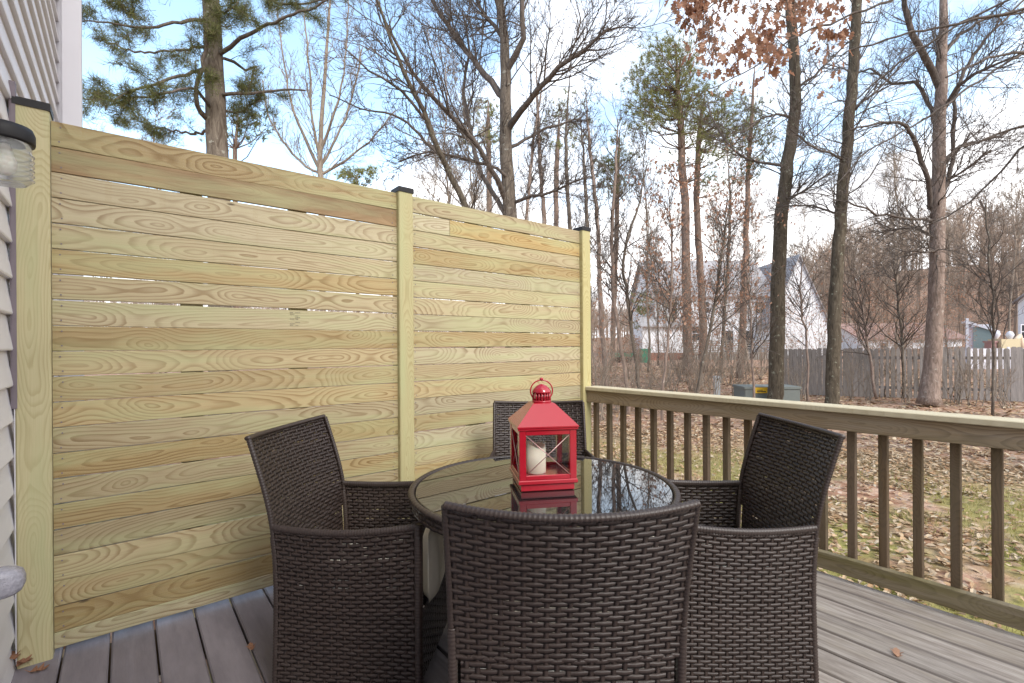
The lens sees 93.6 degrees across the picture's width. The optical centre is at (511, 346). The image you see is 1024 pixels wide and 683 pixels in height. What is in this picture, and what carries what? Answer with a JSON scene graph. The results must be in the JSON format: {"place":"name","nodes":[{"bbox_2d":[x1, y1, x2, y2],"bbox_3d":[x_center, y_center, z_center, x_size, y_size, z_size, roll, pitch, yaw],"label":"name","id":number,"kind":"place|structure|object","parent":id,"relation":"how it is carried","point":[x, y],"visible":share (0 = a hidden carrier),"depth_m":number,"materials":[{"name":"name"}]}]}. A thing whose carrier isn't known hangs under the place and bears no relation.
{"place":"outdoors","nodes":[
{"label":"outdoors","id":0,"kind":"place"},
{"bbox_2d":[62,261,1023,682],"bbox_3d":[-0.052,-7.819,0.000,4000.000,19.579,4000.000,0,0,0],"label":"ground","id":1,"kind":"structure","parent":0,"point":[1014,591],"depth_m":7.22,"materials":[{"name":"brown soil"}]},
{"bbox_2d":[0,0,84,682],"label":"sided house","id":2,"kind":"structure","parent":1,"relation":"on","point":[41,50],"depth_m":1.90,"materials":[{"name":"white plastic"}]},
{"bbox_2d":[0,565,26,599],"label":"outlet cover","id":3,"kind":"object","parent":2,"relation":"attached to","point":[13,578],"visible":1,"depth_m":1.53,"materials":[{"name":"plastic"}]},
{"bbox_2d":[0,119,35,187],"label":"wall lantern","id":4,"kind":"object","parent":2,"relation":"attached to","point":[17,148],"depth_m":1.25,"materials":[{"name":"clear glass"}]},
{"bbox_2d":[57,607,247,682],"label":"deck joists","id":5,"kind":"object","parent":1,"relation":"on","point":[109,668],"depth_m":2.20,"materials":[{"name":"brown wood"}]},
{"bbox_2d":[11,562,1023,682],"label":"wooden deck","id":6,"kind":"structure","parent":5,"relation":"on","point":[863,631],"depth_m":2.00,"materials":[{"name":"weathered grey wood"}]},
{"bbox_2d":[11,96,591,668],"bbox_3d":[-0.673,0.432,2.963,3.342,2.845,0.108,0,0,-39],"label":"privacy fence","id":7,"kind":"object","parent":6,"relation":"on","point":[151,546],"visible":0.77,"depth_m":2.33,"materials":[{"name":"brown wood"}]},
{"bbox_2d":[244,414,446,682],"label":"wicker armchair","id":8,"kind":"object","parent":6,"relation":"on","point":[357,582],"visible":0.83,"depth_m":1.69,"materials":[{"name":"wicker"}]},
{"bbox_2d":[423,525,444,601],"bbox_3d":[-0.295,0.784,1.930,0.072,0.259,0.478,0,0,0],"label":"loose cushion","id":9,"kind":"object","parent":8,"relation":"on","point":[433,562],"visible":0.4,"depth_m":1.72,"materials":[{"name":"beige fabric"}]},
{"bbox_2d":[489,400,594,580],"bbox_3d":[0.170,0.794,2.732,0.620,0.911,0.711,0,0,0],"label":"wicker armchair","id":10,"kind":"object","parent":6,"relation":"on","point":[503,412],"visible":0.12,"depth_m":2.99,"materials":[{"name":"wicker"}]},
{"bbox_2d":[408,454,680,617],"bbox_3d":[0.118,0.887,1.850,1.011,0.726,1.011,0,0,0],"label":"patio table","id":11,"kind":"object","parent":6,"relation":"on","point":[601,485],"visible":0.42,"depth_m":1.76,"materials":[{"name":"black glass"}]},
{"bbox_2d":[508,377,578,491],"bbox_3d":[0.115,0.324,1.860,0.229,0.409,0.229,0,0,-9],"label":"candle lantern","id":12,"kind":"object","parent":11,"relation":"on","point":[540,413],"visible":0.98,"depth_m":1.77,"materials":[{"name":"red paint"}]},
{"bbox_2d":[526,440,545,473],"bbox_3d":[0.093,0.425,1.865,0.076,0.122,0.076,0,0,0],"label":"pillar candle","id":13,"kind":"object","parent":12,"relation":"in","point":[535,455],"visible":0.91,"depth_m":1.83,"materials":[{"name":"beige wax"}]},
{"bbox_2d":[441,499,700,682],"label":"wicker armchair","id":14,"kind":"object","parent":6,"relation":"on","point":[567,624],"visible":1,"depth_m":1.10,"materials":[{"name":"wicker"}]},
{"bbox_2d":[652,413,845,682],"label":"wicker armchair","id":15,"kind":"object","parent":6,"relation":"on","point":[761,580],"visible":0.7,"depth_m":1.66,"materials":[{"name":"wicker"}]},
{"bbox_2d":[585,386,1023,630],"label":"deck railing","id":16,"kind":"object","parent":6,"relation":"on","point":[995,434],"visible":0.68,"depth_m":2.42,"materials":[{"name":"brown wood"}]},
{"bbox_2d":[122,101,187,350],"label":"woodland tree","id":17,"kind":"object","parent":1,"relation":"on","point":[156,116],"visible":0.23,"depth_m":28.00,"materials":[{"name":"green plant"}]},
{"bbox_2d":[82,0,362,436],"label":"pine tree","id":18,"kind":"object","parent":1,"relation":"on","point":[211,68],"visible":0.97,"depth_m":8.10,"materials":[{"name":"green plant"}]},
{"bbox_2d":[197,95,283,370],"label":"tall pine tree","id":19,"kind":"object","parent":1,"relation":"on","point":[236,144],"visible":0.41,"depth_m":19.86,"materials":[{"name":"green plant"}]},
{"bbox_2d":[257,0,405,367],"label":"bare tree","id":20,"kind":"object","parent":1,"relation":"on","point":[320,144],"visible":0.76,"depth_m":16.97,"materials":[{"name":"brown plant"}]},
{"bbox_2d":[331,164,384,312],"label":"tall pine tree","id":21,"kind":"object","parent":1,"relation":"on","point":[356,177],"visible":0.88,"depth_m":59.48,"materials":[{"name":"green plant"}]},
{"bbox_2d":[303,0,541,423],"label":"leaning tree","id":22,"kind":"object","parent":1,"relation":"on","point":[435,146],"visible":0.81,"depth_m":9.13,"materials":[{"name":"brown plant"}]},
{"bbox_2d":[414,121,462,364],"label":"woodland tree","id":23,"kind":"object","parent":1,"relation":"on","point":[431,182],"visible":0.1,"depth_m":31.16,"materials":[{"name":"brown plant"}]},
{"bbox_2d":[385,21,499,379],"bbox_3d":[-2.886,-6.304,21.221,5.396,16.549,3.984,0,0,28],"label":"woodland tree","id":24,"kind":"object","parent":1,"relation":"on","point":[448,198],"visible":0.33,"depth_m":21.08,"materials":[{"name":"brown plant"}]},
{"bbox_2d":[427,89,500,363],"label":"woodland tree","id":25,"kind":"object","parent":1,"relation":"on","point":[484,126],"visible":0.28,"depth_m":27.97,"materials":[{"name":"brown plant"}]},
{"bbox_2d":[450,97,514,362],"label":"tall pine tree","id":26,"kind":"object","parent":1,"relation":"on","point":[490,114],"visible":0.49,"depth_m":37.79,"materials":[{"name":"brown plant"}]},
{"bbox_2d":[310,0,692,405],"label":"bare tree","id":27,"kind":"object","parent":1,"relation":"on","point":[507,121],"visible":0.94,"depth_m":11.78,"materials":[{"name":"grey plant"}]},
{"bbox_2d":[497,14,573,229],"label":"sapling","id":28,"kind":"object","parent":1,"relation":"on","point":[531,153],"visible":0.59,"depth_m":17.97,"materials":[{"name":"brown plant"}]},
{"bbox_2d":[512,51,579,346],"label":"sapling","id":29,"kind":"object","parent":1,"relation":"on","point":[543,211],"visible":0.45,"depth_m":19.91,"materials":[{"name":"brown plant"}]},
{"bbox_2d":[84,184,1023,350],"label":"woods","id":30,"kind":"object","parent":1,"relation":"on","point":[980,224],"visible":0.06,"depth_m":59.57,"materials":[{"name":"brown plant"}]},
{"bbox_2d":[529,87,600,360],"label":"tall pine tree","id":31,"kind":"object","parent":1,"relation":"on","point":[556,202],"visible":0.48,"depth_m":39.84,"materials":[{"name":"green plant"}]},
{"bbox_2d":[547,41,607,372],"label":"sapling","id":32,"kind":"object","parent":1,"relation":"on","point":[568,205],"visible":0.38,"depth_m":23.93,"materials":[{"name":"brown plant"}]},
{"bbox_2d":[562,98,612,384],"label":"sapling","id":33,"kind":"object","parent":1,"relation":"on","point":[585,189],"visible":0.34,"depth_m":21.95,"materials":[{"name":"brown plant"}]},
{"bbox_2d":[550,64,632,386],"bbox_3d":[2.936,-4.160,17.695,3.138,12.299,2.290,0,0,0],"label":"sapling","id":34,"kind":"object","parent":1,"relation":"on","point":[596,209],"visible":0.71,"depth_m":17.92,"materials":[{"name":"brown plant"}]},
{"bbox_2d":[541,203,669,385],"bbox_3d":[2.778,-1.632,17.255,5.331,7.096,4.240,0,0,30],"label":"leafy shrub","id":35,"kind":"object","parent":1,"relation":"on","point":[618,304],"visible":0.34,"depth_m":16.93,"materials":[{"name":"brown plant"}]},
{"bbox_2d":[555,324,661,421],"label":"bare shrub","id":36,"kind":"object","parent":1,"relation":"on","point":[604,375],"visible":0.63,"depth_m":11.98,"materials":[{"name":"brown plant"}]},
{"bbox_2d":[572,70,656,414],"bbox_3d":[2.510,-2.582,13.298,2.632,9.184,2.694,0,0,0],"label":"sapling","id":37,"kind":"object","parent":1,"relation":"on","point":[612,282],"visible":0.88,"depth_m":12.96,"materials":[{"name":"brown plant"}]},
{"bbox_2d":[589,129,646,365],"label":"tall pine tree","id":38,"kind":"object","parent":1,"relation":"on","point":[612,165],"visible":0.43,"depth_m":33.77,"materials":[{"name":"brown plant"}]},
{"bbox_2d":[596,333,671,388],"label":"bare shrub","id":39,"kind":"object","parent":1,"relation":"on","point":[629,367],"visible":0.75,"depth_m":15.97,"materials":[{"name":"brown plant"}]},
{"bbox_2d":[591,123,679,411],"bbox_3d":[3.273,-2.258,13.501,3.138,8.499,2.878,0,0,0],"label":"sapling","id":40,"kind":"object","parent":1,"relation":"on","point":[623,278],"visible":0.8,"depth_m":13.56,"materials":[{"name":"brown plant"}]},
{"bbox_2d":[602,61,681,372],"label":"woodland tree","id":41,"kind":"object","parent":1,"relation":"on","point":[647,229],"visible":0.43,"depth_m":27.65,"materials":[{"name":"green plant"}]},
{"bbox_2d":[628,328,676,382],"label":"bare shrub","id":42,"kind":"object","parent":1,"relation":"on","point":[650,365],"visible":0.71,"depth_m":21.94,"materials":[{"name":"brown plant"}]},
{"bbox_2d":[591,147,716,420],"bbox_3d":[3.664,-1.442,11.916,3.172,6.872,2.701,0,0,0],"label":"sapling","id":43,"kind":"object","parent":1,"relation":"on","point":[672,307],"visible":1,"depth_m":11.94,"materials":[{"name":"brown plant"}]},
{"bbox_2d":[634,212,674,364],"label":"woodland tree","id":44,"kind":"object","parent":1,"relation":"on","point":[657,293],"visible":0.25,"depth_m":33.78,"materials":[{"name":"brown plant"}]},
{"bbox_2d":[608,257,713,385],"bbox_3d":[6.440,-1.314,21.149,4.687,6.239,3.728,0,0,8],"label":"leafy shrub","id":45,"kind":"object","parent":1,"relation":"on","point":[703,294],"visible":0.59,"depth_m":21.14,"materials":[{"name":"brown plant"}]},
{"bbox_2d":[631,241,717,381],"bbox_3d":[7.907,-1.812,22.706,4.285,7.171,5.387,0,0,-4],"label":"leafy shrub","id":46,"kind":"object","parent":1,"relation":"on","point":[681,325],"visible":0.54,"depth_m":22.87,"materials":[{"name":"brown plant"}]},
{"bbox_2d":[651,326,697,391],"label":"bare shrub","id":47,"kind":"object","parent":1,"relation":"on","point":[674,368],"visible":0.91,"depth_m":17.96,"materials":[{"name":"brown plant"}]},
{"bbox_2d":[612,24,740,375],"bbox_3d":[9.310,-8.156,26.180,7.854,19.720,6.083,0,0,0],"label":"tall pine tree","id":48,"kind":"object","parent":1,"relation":"on","point":[669,91],"visible":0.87,"depth_m":25.65,"materials":[{"name":"green plant"}]},
{"bbox_2d":[671,329,711,391],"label":"bare shrub","id":49,"kind":"object","parent":1,"relation":"on","point":[685,363],"visible":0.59,"depth_m":18.93,"materials":[{"name":"brown plant"}]},
{"bbox_2d":[646,247,738,383],"bbox_3d":[8.546,-1.540,21.711,3.978,6.658,5.002,0,0,-17],"label":"leafy shrub","id":50,"kind":"object","parent":1,"relation":"on","point":[663,298],"visible":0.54,"depth_m":21.78,"materials":[{"name":"brown plant"}]},
{"bbox_2d":[679,351,720,392],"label":"bare shrub","id":51,"kind":"object","parent":1,"relation":"on","point":[695,384],"visible":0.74,"depth_m":14.86,"materials":[{"name":"brown plant"}]},
{"bbox_2d":[694,198,722,260],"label":"woodland tree","id":52,"kind":"object","parent":1,"relation":"on","point":[708,239],"visible":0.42,"depth_m":50.91,"materials":[{"name":"brown plant"}]},
{"bbox_2d":[678,317,747,394],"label":"bare shrub","id":53,"kind":"object","parent":1,"relation":"on","point":[719,375],"visible":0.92,"depth_m":13.96,"materials":[{"name":"brown plant"}]},
{"bbox_2d":[683,135,764,382],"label":"sapling","id":54,"kind":"object","parent":1,"relation":"on","point":[728,258],"visible":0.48,"depth_m":21.93,"materials":[{"name":"brown plant"}]},
{"bbox_2d":[672,82,777,371],"bbox_3d":[12.468,-7.651,27.782,6.706,18.336,7.278,0,0,14],"label":"tall pine tree","id":55,"kind":"object","parent":1,"relation":"on","point":[697,217],"visible":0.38,"depth_m":27.83,"materials":[{"name":"green plant"}]},
{"bbox_2d":[629,254,826,359],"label":"white house","id":56,"kind":"structure","parent":1,"relation":"on","point":[643,322],"depth_m":42.55,"materials":[{"name":"white"}]},
{"bbox_2d":[663,136,797,392],"bbox_3d":[5.835,-1.721,13.012,2.627,7.338,2.771,0,0,-25],"label":"sapling","id":57,"kind":"object","parent":1,"relation":"on","point":[719,273],"visible":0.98,"depth_m":12.88,"materials":[{"name":"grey plant"}]},
{"bbox_2d":[687,224,795,384],"bbox_3d":[9.601,-1.752,21.294,4.228,7.077,5.316,0,0,-7],"label":"leafy shrub","id":58,"kind":"object","parent":1,"relation":"on","point":[760,295],"visible":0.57,"depth_m":20.90,"materials":[{"name":"brown plant"}]},
{"bbox_2d":[724,350,762,395],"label":"bare shrub","id":59,"kind":"object","parent":1,"relation":"on","point":[738,381],"visible":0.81,"depth_m":16.44,"materials":[{"name":"brown plant"}]},
{"bbox_2d":[712,60,780,377],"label":"tall pine tree","id":60,"kind":"object","parent":1,"relation":"on","point":[752,116],"visible":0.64,"depth_m":23.87,"materials":[{"name":"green plant"}]},
{"bbox_2d":[698,196,797,397],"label":"sapling","id":61,"kind":"object","parent":1,"relation":"on","point":[752,326],"visible":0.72,"depth_m":13.93,"materials":[{"name":"brown plant"}]},
{"bbox_2d":[729,215,770,370],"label":"woodland tree","id":62,"kind":"object","parent":1,"relation":"on","point":[753,229],"visible":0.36,"depth_m":27.85,"materials":[{"name":"brown plant"}]},
{"bbox_2d":[736,180,771,265],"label":"woodland tree","id":63,"kind":"object","parent":1,"relation":"on","point":[755,201],"visible":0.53,"depth_m":52.44,"materials":[{"name":"brown plant"}]},
{"bbox_2d":[708,264,807,379],"bbox_3d":[11.592,-1.323,23.050,4.456,5.931,3.544,0,0,-14],"label":"leafy shrub","id":64,"kind":"object","parent":1,"relation":"on","point":[761,354],"visible":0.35,"depth_m":22.96,"materials":[{"name":"brown plant"}]},
{"bbox_2d":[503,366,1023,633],"bbox_3d":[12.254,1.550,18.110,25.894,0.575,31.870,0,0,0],"label":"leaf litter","id":65,"kind":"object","parent":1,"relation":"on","point":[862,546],"visible":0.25,"depth_m":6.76,"materials":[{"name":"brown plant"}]},
{"bbox_2d":[732,384,801,400],"bbox_3d":[8.077,1.577,15.298,1.714,0.670,0.964,0,0,4],"label":"utility box","id":66,"kind":"object","parent":1,"relation":"on","point":[791,392],"visible":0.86,"depth_m":14.87,"materials":[{"name":"grey metal"}]},
{"bbox_2d":[671,0,879,399],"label":"bare tree","id":67,"kind":"object","parent":1,"relation":"on","point":[776,361],"visible":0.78,"depth_m":14.36,"materials":[{"name":"brown plant"}]},
{"bbox_2d":[764,286,827,373],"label":"leafy shrub","id":68,"kind":"object","parent":1,"relation":"on","point":[801,329],"visible":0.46,"depth_m":23.82,"materials":[{"name":"brown plant"}]},
{"bbox_2d":[751,214,847,401],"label":"sapling","id":69,"kind":"object","parent":1,"relation":"on","point":[801,301],"visible":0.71,"depth_m":14.98,"materials":[{"name":"brown plant"}]},
{"bbox_2d":[784,356,817,398],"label":"bare shrub","id":70,"kind":"object","parent":1,"relation":"on","point":[796,376],"visible":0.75,"depth_m":16.12,"materials":[{"name":"brown plant"}]},
{"bbox_2d":[787,186,826,287],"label":"woodland tree","id":71,"kind":"object","parent":1,"relation":"on","point":[803,211],"visible":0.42,"depth_m":49.14,"materials":[{"name":"brown plant"}]},
{"bbox_2d":[591,439,1023,635],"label":"grass","id":72,"kind":"structure","parent":1,"relation":"on","point":[836,501],"depth_m":5.79,"materials":[{"name":"plant"}]},
{"bbox_2d":[762,251,871,349],"bbox_3d":[17.040,-2.128,27.212,5.386,7.170,4.284,0,0,17],"label":"leafy shrub","id":73,"kind":"object","parent":1,"relation":"on","point":[843,302],"visible":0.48,"depth_m":27.18,"materials":[{"name":"brown plant"}]},
{"bbox_2d":[736,0,948,403],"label":"bare tree","id":74,"kind":"object","parent":1,"relation":"on","point":[832,373],"visible":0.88,"depth_m":12.88,"materials":[{"name":"brown plant"}]},
{"bbox_2d":[664,0,1023,243],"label":"tree leaves","id":75,"kind":"object","parent":1,"relation":"on","point":[765,46],"visible":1,"depth_m":6.89,"materials":[{"name":"brown plant"}]},
{"bbox_2d":[793,228,911,398],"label":"sapling","id":76,"kind":"object","parent":1,"relation":"on","point":[865,322],"visible":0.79,"depth_m":14.96,"materials":[{"name":"brown plant"}]},
{"bbox_2d":[815,336,890,398],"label":"bare shrub","id":77,"kind":"object","parent":1,"relation":"on","point":[852,384],"visible":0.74,"depth_m":15.95,"materials":[{"name":"brown plant"}]},
{"bbox_2d":[843,225,870,322],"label":"woodland tree","id":78,"kind":"object","parent":1,"relation":"on","point":[850,261],"visible":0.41,"depth_m":51.78,"materials":[{"name":"brown plant"}]},
{"bbox_2d":[814,263,916,364],"bbox_3d":[17.601,-1.324,23.984,4.263,5.675,3.391,0,0,-21],"label":"leafy shrub","id":79,"kind":"object","parent":1,"relation":"on","point":[872,305],"visible":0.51,"depth_m":23.50,"materials":[{"name":"brown plant"}]},
{"bbox_2d":[852,358,888,400],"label":"bare shrub","id":80,"kind":"object","parent":1,"relation":"on","point":[871,394],"visible":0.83,"depth_m":15.54,"materials":[{"name":"brown plant"}]},
{"bbox_2d":[842,279,921,370],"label":"leafy shrub","id":81,"kind":"object","parent":1,"relation":"on","point":[880,323],"visible":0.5,"depth_m":26.23,"materials":[{"name":"plant"}]},
{"bbox_2d":[845,315,919,396],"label":"bare shrub","id":82,"kind":"object","parent":1,"relation":"on","point":[886,341],"visible":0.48,"depth_m":16.51,"materials":[{"name":"brown plant"}]},
{"bbox_2d":[855,142,926,346],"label":"woodland tree","id":83,"kind":"object","parent":1,"relation":"on","point":[882,244],"visible":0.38,"depth_m":32.39,"materials":[{"name":"brown plant"}]},
{"bbox_2d":[864,279,925,366],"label":"leafy shrub","id":84,"kind":"object","parent":1,"relation":"on","point":[897,324],"visible":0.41,"depth_m":26.75,"materials":[{"name":"plant"}]},
{"bbox_2d":[865,103,928,366],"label":"woodland tree","id":85,"kind":"object","parent":1,"relation":"on","point":[895,172],"visible":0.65,"depth_m":28.81,"materials":[{"name":"brown plant"}]},
{"bbox_2d":[871,220,925,317],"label":"woodland tree","id":86,"kind":"object","parent":1,"relation":"on","point":[911,291],"visible":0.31,"depth_m":36.33,"materials":[{"name":"brown plant"}]},
{"bbox_2d":[841,323,964,349],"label":"brown roofed house","id":87,"kind":"structure","parent":1,"relation":"on","point":[848,335],"depth_m":49.09,"materials":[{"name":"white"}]},
{"bbox_2d":[883,362,922,401],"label":"bare shrub","id":88,"kind":"object","parent":1,"relation":"on","point":[907,391],"visible":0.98,"depth_m":15.07,"materials":[{"name":"brown plant"}]},
{"bbox_2d":[846,231,960,398],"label":"sapling","id":89,"kind":"object","parent":1,"relation":"on","point":[902,328],"visible":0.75,"depth_m":15.41,"materials":[{"name":"brown plant"}]},
{"bbox_2d":[784,347,1023,400],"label":"picket fence","id":90,"kind":"object","parent":1,"relation":"on","point":[816,386],"visible":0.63,"depth_m":15.95,"materials":[{"name":"grey wood"}]},
{"bbox_2d":[791,0,1023,404],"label":"bare tree","id":91,"kind":"object","parent":1,"relation":"on","point":[938,182],"visible":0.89,"depth_m":13.81,"materials":[{"name":"brown plant"}]},
{"bbox_2d":[881,267,966,354],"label":"leafy shrub","id":92,"kind":"object","parent":1,"relation":"on","point":[921,308],"visible":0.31,"depth_m":29.87,"materials":[{"name":"plant"}]},
{"bbox_2d":[925,188,973,359],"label":"woodland tree","id":93,"kind":"object","parent":1,"relation":"on","point":[949,243],"visible":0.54,"depth_m":32.30,"materials":[{"name":"brown plant"}]},
{"bbox_2d":[905,259,999,366],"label":"leafy shrub","id":94,"kind":"object","parent":1,"relation":"on","point":[958,318],"visible":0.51,"depth_m":27.55,"materials":[{"name":"brown plant"}]},
{"bbox_2d":[941,358,978,403],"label":"bare shrub","id":95,"kind":"object","parent":1,"relation":"on","point":[959,390],"visible":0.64,"depth_m":14.54,"materials":[{"name":"brown plant"}]},
{"bbox_2d":[928,155,1023,415],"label":"sapling","id":96,"kind":"object","parent":1,"relation":"on","point":[994,299],"visible":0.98,"depth_m":11.99,"materials":[{"name":"brown plant"}]},
{"bbox_2d":[961,318,999,348],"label":"garden shed","id":97,"kind":"structure","parent":1,"relation":"on","point":[982,333],"depth_m":30.07,"materials":[{"name":"white"}]},
{"bbox_2d":[973,327,991,348],"bbox_3d":[29.301,0.012,29.941,0.848,2.454,0.027,0,0,38],"label":"door","id":98,"kind":"structure","parent":97,"relation":"in","point":[983,334],"depth_m":29.99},
{"bbox_2d":[943,328,1023,406],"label":"bare shrub","id":99,"kind":"object","parent":1,"relation":"on","point":[963,381],"visible":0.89,"depth_m":13.97,"materials":[{"name":"brown plant"}]},
{"bbox_2d":[962,358,1021,408],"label":"bare shrub","id":100,"kind":"object","parent":1,"relation":"on","point":[1000,399],"visible":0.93,"depth_m":13.59,"materials":[{"name":"brown plant"}]},
{"bbox_2d":[976,160,1023,330],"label":"woodland tree","id":101,"kind":"object","parent":1,"relation":"on","point":[1014,233],"visible":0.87,"depth_m":38.22,"materials":[{"name":"brown plant"}]},
{"bbox_2d":[993,269,1022,338],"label":"woodland tree","id":102,"kind":"object","parent":1,"relation":"on","point":[1009,292],"visible":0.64,"depth_m":42.54,"materials":[{"name":"brown plant"}]},
{"bbox_2d":[993,177,1023,291],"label":"woodland tree","id":103,"kind":"object","parent":1,"relation":"on","point":[1021,273],"visible":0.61,"depth_m":38.80,"materials":[{"name":"brown plant"}]},
{"bbox_2d":[1012,293,1023,338],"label":"white cottage","id":104,"kind":"structure","parent":1,"relation":"on","point":[1020,319],"depth_m":41.69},
{"bbox_2d":[82,0,1023,337],"label":"sky","id":105,"kind":"structure","parent":0,"point":[266,153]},
{"bbox_2d":[983,331,1023,348],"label":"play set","id":106,"kind":"object","parent":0,"point":[1016,341],"visible":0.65,"depth_m":27.82,"materials":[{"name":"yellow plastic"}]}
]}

